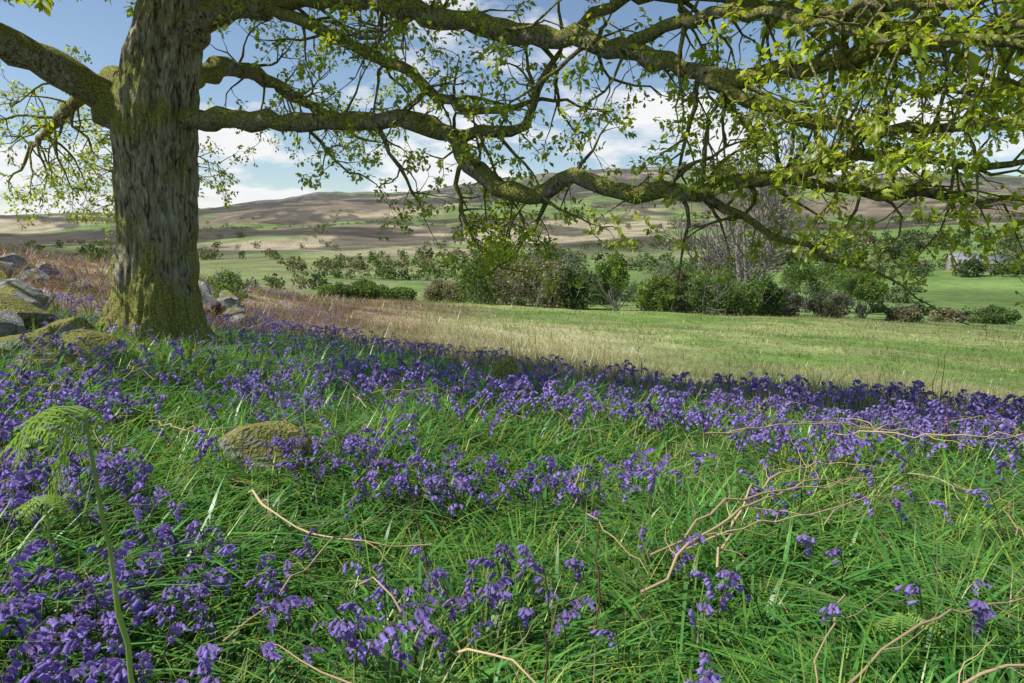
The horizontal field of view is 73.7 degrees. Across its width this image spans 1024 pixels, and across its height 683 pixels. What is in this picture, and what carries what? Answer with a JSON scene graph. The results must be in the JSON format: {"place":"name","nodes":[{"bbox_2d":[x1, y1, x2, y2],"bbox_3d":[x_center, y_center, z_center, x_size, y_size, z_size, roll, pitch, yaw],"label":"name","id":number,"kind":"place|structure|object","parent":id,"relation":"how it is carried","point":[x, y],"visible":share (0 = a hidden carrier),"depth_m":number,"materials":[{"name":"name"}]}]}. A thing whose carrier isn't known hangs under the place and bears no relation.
{"place":"outdoors","nodes":[
{"label":"outdoors","id":0,"kind":"place"},
{"bbox_2d":[0,165,1023,549],"bbox_3d":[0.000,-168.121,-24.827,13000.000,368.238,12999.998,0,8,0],"label":"ground","id":1,"kind":"structure","parent":0,"point":[292,215],"depth_m":380.73,"materials":[{"name":"green plant"}]},
{"bbox_2d":[0,270,10,280],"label":"mossy boulder","id":2,"kind":"object","parent":1,"relation":"on","point":[4,275],"visible":0.16,"depth_m":8.23,"materials":[{"name":"stone"}]},
{"bbox_2d":[0,347,12,370],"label":"mossy boulder","id":3,"kind":"object","parent":1,"relation":"on","point":[6,351],"visible":0.44,"depth_m":4.62,"materials":[{"name":"stone"}]},
{"bbox_2d":[0,261,17,276],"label":"lichen boulder","id":4,"kind":"object","parent":1,"relation":"on","point":[11,271],"visible":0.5,"depth_m":12.74,"materials":[{"name":"stone"}]},
{"bbox_2d":[0,310,26,336],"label":"lichen boulder","id":5,"kind":"object","parent":1,"relation":"on","point":[8,318],"visible":0.65,"depth_m":5.57,"materials":[{"name":"stone"}]},
{"bbox_2d":[0,253,30,270],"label":"lichen boulder","id":6,"kind":"object","parent":1,"relation":"on","point":[16,258],"visible":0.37,"depth_m":13.88,"materials":[{"name":"stone"}]},
{"bbox_2d":[0,279,48,308],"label":"lichen boulder","id":7,"kind":"object","parent":1,"relation":"on","point":[37,298],"visible":0.37,"depth_m":6.97,"materials":[{"name":"stone"}]},
{"bbox_2d":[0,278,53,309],"bbox_3d":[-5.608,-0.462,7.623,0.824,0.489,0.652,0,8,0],"label":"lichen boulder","id":8,"kind":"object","parent":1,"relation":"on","point":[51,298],"visible":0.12,"depth_m":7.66,"materials":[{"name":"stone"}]},
{"bbox_2d":[0,293,54,329],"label":"mossy boulder","id":9,"kind":"object","parent":1,"relation":"on","point":[23,309],"visible":0.52,"depth_m":6.19,"materials":[{"name":"stone"}]},
{"bbox_2d":[15,272,42,283],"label":"lichen boulder","id":10,"kind":"object","parent":1,"relation":"on","point":[38,277],"visible":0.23,"depth_m":12.45,"materials":[{"name":"stone"}]},
{"bbox_2d":[0,332,58,359],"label":"mossy boulder","id":11,"kind":"object","parent":1,"relation":"on","point":[29,335],"visible":0.3,"depth_m":5.11,"materials":[{"name":"stone"}]},
{"bbox_2d":[20,268,51,280],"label":"lichen boulder","id":12,"kind":"object","parent":1,"relation":"on","point":[45,275],"visible":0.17,"depth_m":13.44,"materials":[{"name":"stone"}]},
{"bbox_2d":[9,353,68,383],"bbox_3d":[-3.227,0.208,4.649,0.353,0.248,0.285,-6,10,-33],"label":"lichen boulder","id":13,"kind":"object","parent":1,"relation":"on","point":[52,360],"visible":0.24,"depth_m":4.62,"materials":[{"name":"stone"}]},
{"bbox_2d":[9,495,78,577],"bbox_3d":[-1.285,0.673,1.916,0.174,0.509,0.109,0,8,0],"label":"bracken fern","id":14,"kind":"object","parent":1,"relation":"on","point":[36,499],"visible":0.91,"depth_m":1.87,"materials":[{"name":"green plant"}]},
{"bbox_2d":[37,262,58,276],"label":"lichen boulder","id":15,"kind":"object","parent":1,"relation":"on","point":[53,269],"visible":0.37,"depth_m":14.43,"materials":[{"name":"stone"}]},
{"bbox_2d":[33,316,94,339],"bbox_3d":[-3.947,-0.018,5.987,0.422,0.405,0.548,3,9,20],"label":"mossy boulder","id":16,"kind":"object","parent":1,"relation":"on","point":[66,324],"visible":0.28,"depth_m":5.90,"materials":[{"name":"stone"}]},
{"bbox_2d":[0,405,133,682],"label":"bracken fern","id":17,"kind":"object","parent":1,"relation":"on","point":[83,415],"visible":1,"depth_m":1.02,"materials":[{"name":"green plant"}]},
{"bbox_2d":[48,346,104,380],"bbox_3d":[-3.310,0.216,5.066,0.514,0.361,0.583,0,8,0],"label":"mossy boulder","id":18,"kind":"object","parent":1,"relation":"on","point":[69,357],"visible":0.14,"depth_m":4.97,"materials":[{"name":"stone"}]},
{"bbox_2d":[64,281,92,291],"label":"lichen boulder","id":19,"kind":"object","parent":1,"relation":"on","point":[83,285],"visible":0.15,"depth_m":12.94,"materials":[{"name":"stone"}]},
{"bbox_2d":[57,329,121,360],"bbox_3d":[-3.575,0.079,5.728,0.472,0.376,0.569,0,8,0],"label":"mossy boulder","id":20,"kind":"object","parent":1,"relation":"on","point":[101,339],"visible":0.29,"depth_m":5.67,"materials":[{"name":"stone"}]},
{"bbox_2d":[198,281,210,293],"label":"lichen boulder","id":21,"kind":"object","parent":1,"relation":"on","point":[203,286],"visible":0.25,"depth_m":15.08,"materials":[{"name":"stone"}]},
{"bbox_2d":[200,290,219,311],"bbox_3d":[-6.613,-0.827,14.405,0.881,0.681,0.592,0,8,0],"label":"lichen boulder","id":22,"kind":"object","parent":1,"relation":"on","point":[207,297],"visible":0.38,"depth_m":14.22,"materials":[{"name":"stone"}]},
{"bbox_2d":[199,267,253,292],"bbox_3d":[-9.513,-1.993,22.602,1.924,0.940,1.606,0,8,0],"label":"hawthorn bush","id":23,"kind":"object","parent":1,"relation":"on","point":[230,276],"visible":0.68,"depth_m":22.40,"materials":[{"name":"green plant"}]},
{"bbox_2d":[219,290,239,303],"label":"lichen boulder","id":24,"kind":"object","parent":1,"relation":"on","point":[225,293],"visible":0.43,"depth_m":15.34,"materials":[{"name":"stone"}]},
{"bbox_2d":[210,279,250,304],"bbox_3d":[-8.304,-1.403,19.989,1.262,0.854,1.247,0,8,0],"label":"gorse bush","id":25,"kind":"object","parent":1,"relation":"on","point":[235,290],"visible":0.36,"depth_m":19.94,"materials":[{"name":"green plant"}]},
{"bbox_2d":[215,296,247,316],"bbox_3d":[-6.052,-0.665,14.707,0.639,0.612,0.438,-5,10,-32],"label":"lichen boulder","id":26,"kind":"object","parent":1,"relation":"on","point":[225,302],"visible":0.38,"depth_m":14.53,"materials":[{"name":"stone"}]},
{"bbox_2d":[220,306,245,318],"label":"lichen boulder","id":27,"kind":"object","parent":1,"relation":"on","point":[236,309],"visible":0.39,"depth_m":14.19,"materials":[{"name":"stone"}]},
{"bbox_2d":[229,314,250,326],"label":"lichen boulder","id":28,"kind":"object","parent":1,"relation":"on","point":[237,317],"visible":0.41,"depth_m":13.65,"materials":[{"name":"stone"}]},
{"bbox_2d":[217,421,313,480],"bbox_3d":[-1.160,0.524,3.223,0.458,0.305,0.327,0,8,0],"label":"mossy boulder","id":29,"kind":"object","parent":1,"relation":"on","point":[254,435],"visible":0.64,"depth_m":3.10,"materials":[{"name":"stone"}]},
{"bbox_2d":[321,281,349,286],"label":"hawthorn bush","id":30,"kind":"object","parent":1,"relation":"on","point":[340,283],"visible":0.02,"depth_m":75.27,"materials":[{"name":"green plant"}]},
{"bbox_2d":[316,283,358,298],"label":"hawthorn bush","id":31,"kind":"object","parent":1,"relation":"on","point":[347,291],"visible":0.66,"depth_m":55.60,"materials":[{"name":"green plant"}]},
{"bbox_2d":[350,279,387,296],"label":"hawthorn bush","id":32,"kind":"object","parent":1,"relation":"on","point":[365,281],"visible":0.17,"depth_m":71.53,"materials":[{"name":"green plant"}]},
{"bbox_2d":[350,283,399,300],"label":"hawthorn bush","id":33,"kind":"object","parent":1,"relation":"on","point":[372,292],"visible":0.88,"depth_m":56.21,"materials":[{"name":"green plant"}]},
{"bbox_2d":[387,286,417,301],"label":"hawthorn bush","id":34,"kind":"object","parent":1,"relation":"on","point":[396,293],"visible":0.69,"depth_m":57.19,"materials":[{"name":"green plant"}]},
{"bbox_2d":[420,277,450,301],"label":"hawthorn bush","id":35,"kind":"object","parent":1,"relation":"on","point":[433,290],"visible":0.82,"depth_m":73.16,"materials":[{"name":"green plant"}]},
{"bbox_2d":[439,282,471,302],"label":"hawthorn bush","id":36,"kind":"object","parent":1,"relation":"on","point":[449,295],"visible":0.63,"depth_m":61.34,"materials":[{"name":"green plant"}]},
{"bbox_2d":[451,250,505,304],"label":"hawthorn bush","id":37,"kind":"object","parent":1,"relation":"on","point":[481,284],"visible":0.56,"depth_m":54.42,"materials":[{"name":"green plant"}]},
{"bbox_2d":[492,242,529,302],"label":"hawthorn tree","id":38,"kind":"object","parent":1,"relation":"on","point":[517,258],"visible":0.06,"depth_m":64.80,"materials":[{"name":"green plant"}]},
{"bbox_2d":[0,301,1023,682],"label":"meadow grass","id":39,"kind":"structure","parent":1,"relation":"on","point":[776,647],"depth_m":2.37,"materials":[{"name":"green plant"}]},
{"bbox_2d":[487,355,523,391],"bbox_3d":[-0.057,0.285,5.277,0.281,0.339,0.244,4,9,24],"label":"mossy boulder","id":40,"kind":"object","parent":39,"relation":"on","point":[509,365],"visible":0.43,"depth_m":5.22,"materials":[{"name":"stone"}]},
{"bbox_2d":[0,0,1023,351],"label":"oak tree","id":41,"kind":"object","parent":1,"relation":"on","point":[142,100],"visible":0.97,"depth_m":5.62,"materials":[{"name":"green plant"}]},
{"bbox_2d":[0,243,1023,682],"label":"bluebells","id":42,"kind":"object","parent":1,"relation":"on","point":[114,669],"visible":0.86,"depth_m":2.80,"materials":[{"name":"purple plant"}]},
{"bbox_2d":[0,240,1023,422],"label":"pasture grass","id":43,"kind":"structure","parent":1,"relation":"on","point":[572,357],"depth_m":17.72,"materials":[{"name":"green plant"}]},
{"bbox_2d":[0,198,1023,319],"bbox_3d":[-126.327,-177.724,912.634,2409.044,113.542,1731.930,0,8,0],"label":"distant woodland","id":44,"kind":"object","parent":1,"relation":"on","point":[893,250],"visible":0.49,"depth_m":292.13,"materials":[{"name":"green plant"}]},
{"bbox_2d":[0,247,1023,682],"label":"dead bracken","id":45,"kind":"object","parent":1,"relation":"on","point":[730,531],"visible":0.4,"depth_m":2.29,"materials":[{"name":"brown plant"}]},
{"bbox_2d":[488,260,544,305],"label":"hawthorn bush","id":46,"kind":"object","parent":1,"relation":"on","point":[505,292],"visible":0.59,"depth_m":52.99,"materials":[{"name":"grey plant"}]},
{"bbox_2d":[496,242,588,307],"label":"hawthorn bush","id":47,"kind":"object","parent":1,"relation":"on","point":[554,299],"visible":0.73,"depth_m":52.03,"materials":[{"name":"green plant"}]},
{"bbox_2d":[531,250,581,301],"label":"hawthorn tree","id":48,"kind":"object","parent":1,"relation":"on","point":[570,264],"visible":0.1,"depth_m":71.12,"materials":[{"name":"green plant"}]},
{"bbox_2d":[554,265,599,309],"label":"hawthorn bush","id":49,"kind":"object","parent":1,"relation":"on","point":[578,299],"visible":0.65,"depth_m":52.45,"materials":[{"name":"green plant"}]},
{"bbox_2d":[585,272,625,304],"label":"hawthorn bush","id":50,"kind":"object","parent":1,"relation":"on","point":[598,298],"visible":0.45,"depth_m":65.21,"materials":[{"name":"green plant"}]},
{"bbox_2d":[585,253,641,310],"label":"hawthorn tree","id":51,"kind":"object","parent":1,"relation":"on","point":[608,278],"visible":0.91,"depth_m":51.37,"materials":[{"name":"green plant"}]},
{"bbox_2d":[628,270,686,311],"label":"hawthorn bush","id":52,"kind":"object","parent":1,"relation":"on","point":[660,297],"visible":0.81,"depth_m":53.45,"materials":[{"name":"green plant"}]},
{"bbox_2d":[646,260,714,308],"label":"hawthorn bush","id":53,"kind":"object","parent":1,"relation":"on","point":[688,265],"visible":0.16,"depth_m":62.62,"materials":[{"name":"green plant"}]},
{"bbox_2d":[642,256,726,313],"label":"hawthorn bush","id":54,"kind":"object","parent":1,"relation":"on","point":[679,288],"visible":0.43,"depth_m":54.31,"materials":[{"name":"green plant"}]},
{"bbox_2d":[661,269,757,314],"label":"hawthorn bush","id":55,"kind":"object","parent":1,"relation":"on","point":[725,304],"visible":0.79,"depth_m":53.83,"materials":[{"name":"green plant"}]},
{"bbox_2d":[654,169,821,311],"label":"bare ash tree","id":56,"kind":"object","parent":1,"relation":"on","point":[715,249],"visible":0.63,"depth_m":59.87,"materials":[{"name":"grey plant"}]},
{"bbox_2d":[703,265,785,314],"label":"hawthorn bush","id":57,"kind":"object","parent":1,"relation":"on","point":[743,291],"visible":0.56,"depth_m":55.10,"materials":[{"name":"green plant"}]},
{"bbox_2d":[731,264,787,287],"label":"hawthorn tree","id":58,"kind":"object","parent":1,"relation":"on","point":[756,270],"visible":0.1,"depth_m":68.39,"materials":[{"name":"green plant"}]},
{"bbox_2d":[741,280,799,316],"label":"hawthorn bush","id":59,"kind":"object","parent":1,"relation":"on","point":[774,304],"visible":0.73,"depth_m":56.36,"materials":[{"name":"green plant"}]},
{"bbox_2d":[668,115,890,314],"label":"bare ash tree","id":60,"kind":"object","parent":1,"relation":"on","point":[771,207],"visible":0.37,"depth_m":57.67,"materials":[{"name":"grey plant"}]},
{"bbox_2d":[764,288,805,315],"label":"hawthorn bush","id":61,"kind":"object","parent":1,"relation":"on","point":[791,311],"visible":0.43,"depth_m":59.26,"materials":[{"name":"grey plant"}]},
{"bbox_2d":[779,260,847,312],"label":"hawthorn tree","id":62,"kind":"object","parent":1,"relation":"on","point":[796,274],"visible":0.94,"depth_m":75.09,"materials":[{"name":"green plant"}]},
{"bbox_2d":[806,293,852,317],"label":"hawthorn bush","id":63,"kind":"object","parent":1,"relation":"on","point":[837,307],"visible":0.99,"depth_m":59.66,"materials":[{"name":"grey plant"}]},
{"bbox_2d":[804,267,865,305],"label":"hawthorn tree","id":64,"kind":"object","parent":1,"relation":"on","point":[842,278],"visible":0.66,"depth_m":82.88,"materials":[{"name":"green plant"}]},
{"bbox_2d":[833,274,897,318],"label":"hawthorn tree","id":65,"kind":"object","parent":1,"relation":"on","point":[873,291],"visible":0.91,"depth_m":59.37,"materials":[{"name":"green plant"}]},
{"bbox_2d":[883,305,927,321],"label":"hawthorn bush","id":66,"kind":"object","parent":1,"relation":"on","point":[907,313],"visible":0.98,"depth_m":59.23,"materials":[{"name":"grey plant"}]},
{"bbox_2d":[871,609,947,667],"bbox_3d":[1.028,0.824,1.766,0.192,0.257,0.116,0,8,0],"label":"bracken fern","id":67,"kind":"object","parent":1,"relation":"on","point":[920,619],"visible":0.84,"depth_m":1.74,"materials":[{"name":"green plant"}]},
{"bbox_2d":[927,306,974,322],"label":"hawthorn bush","id":68,"kind":"object","parent":1,"relation":"on","point":[950,312],"visible":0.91,"depth_m":60.53,"materials":[{"name":"grey plant"}]},
{"bbox_2d":[945,253,977,270],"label":"stone farmhouse","id":69,"kind":"object","parent":1,"relation":"on","point":[948,267],"visible":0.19,"depth_m":207.72,"materials":[{"name":"beige stone"}]},
{"bbox_2d":[951,255,1007,271],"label":"stone barn","id":70,"kind":"structure","parent":1,"relation":"on","point":[998,259],"depth_m":195.01,"materials":[{"name":"grey stone"}]},
{"bbox_2d":[966,304,1022,324],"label":"hawthorn bush","id":71,"kind":"object","parent":1,"relation":"on","point":[993,313],"visible":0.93,"depth_m":61.62,"materials":[{"name":"green plant"}]},
{"bbox_2d":[0,0,1023,214],"label":"sky","id":72,"kind":"structure","parent":0,"point":[100,28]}
]}

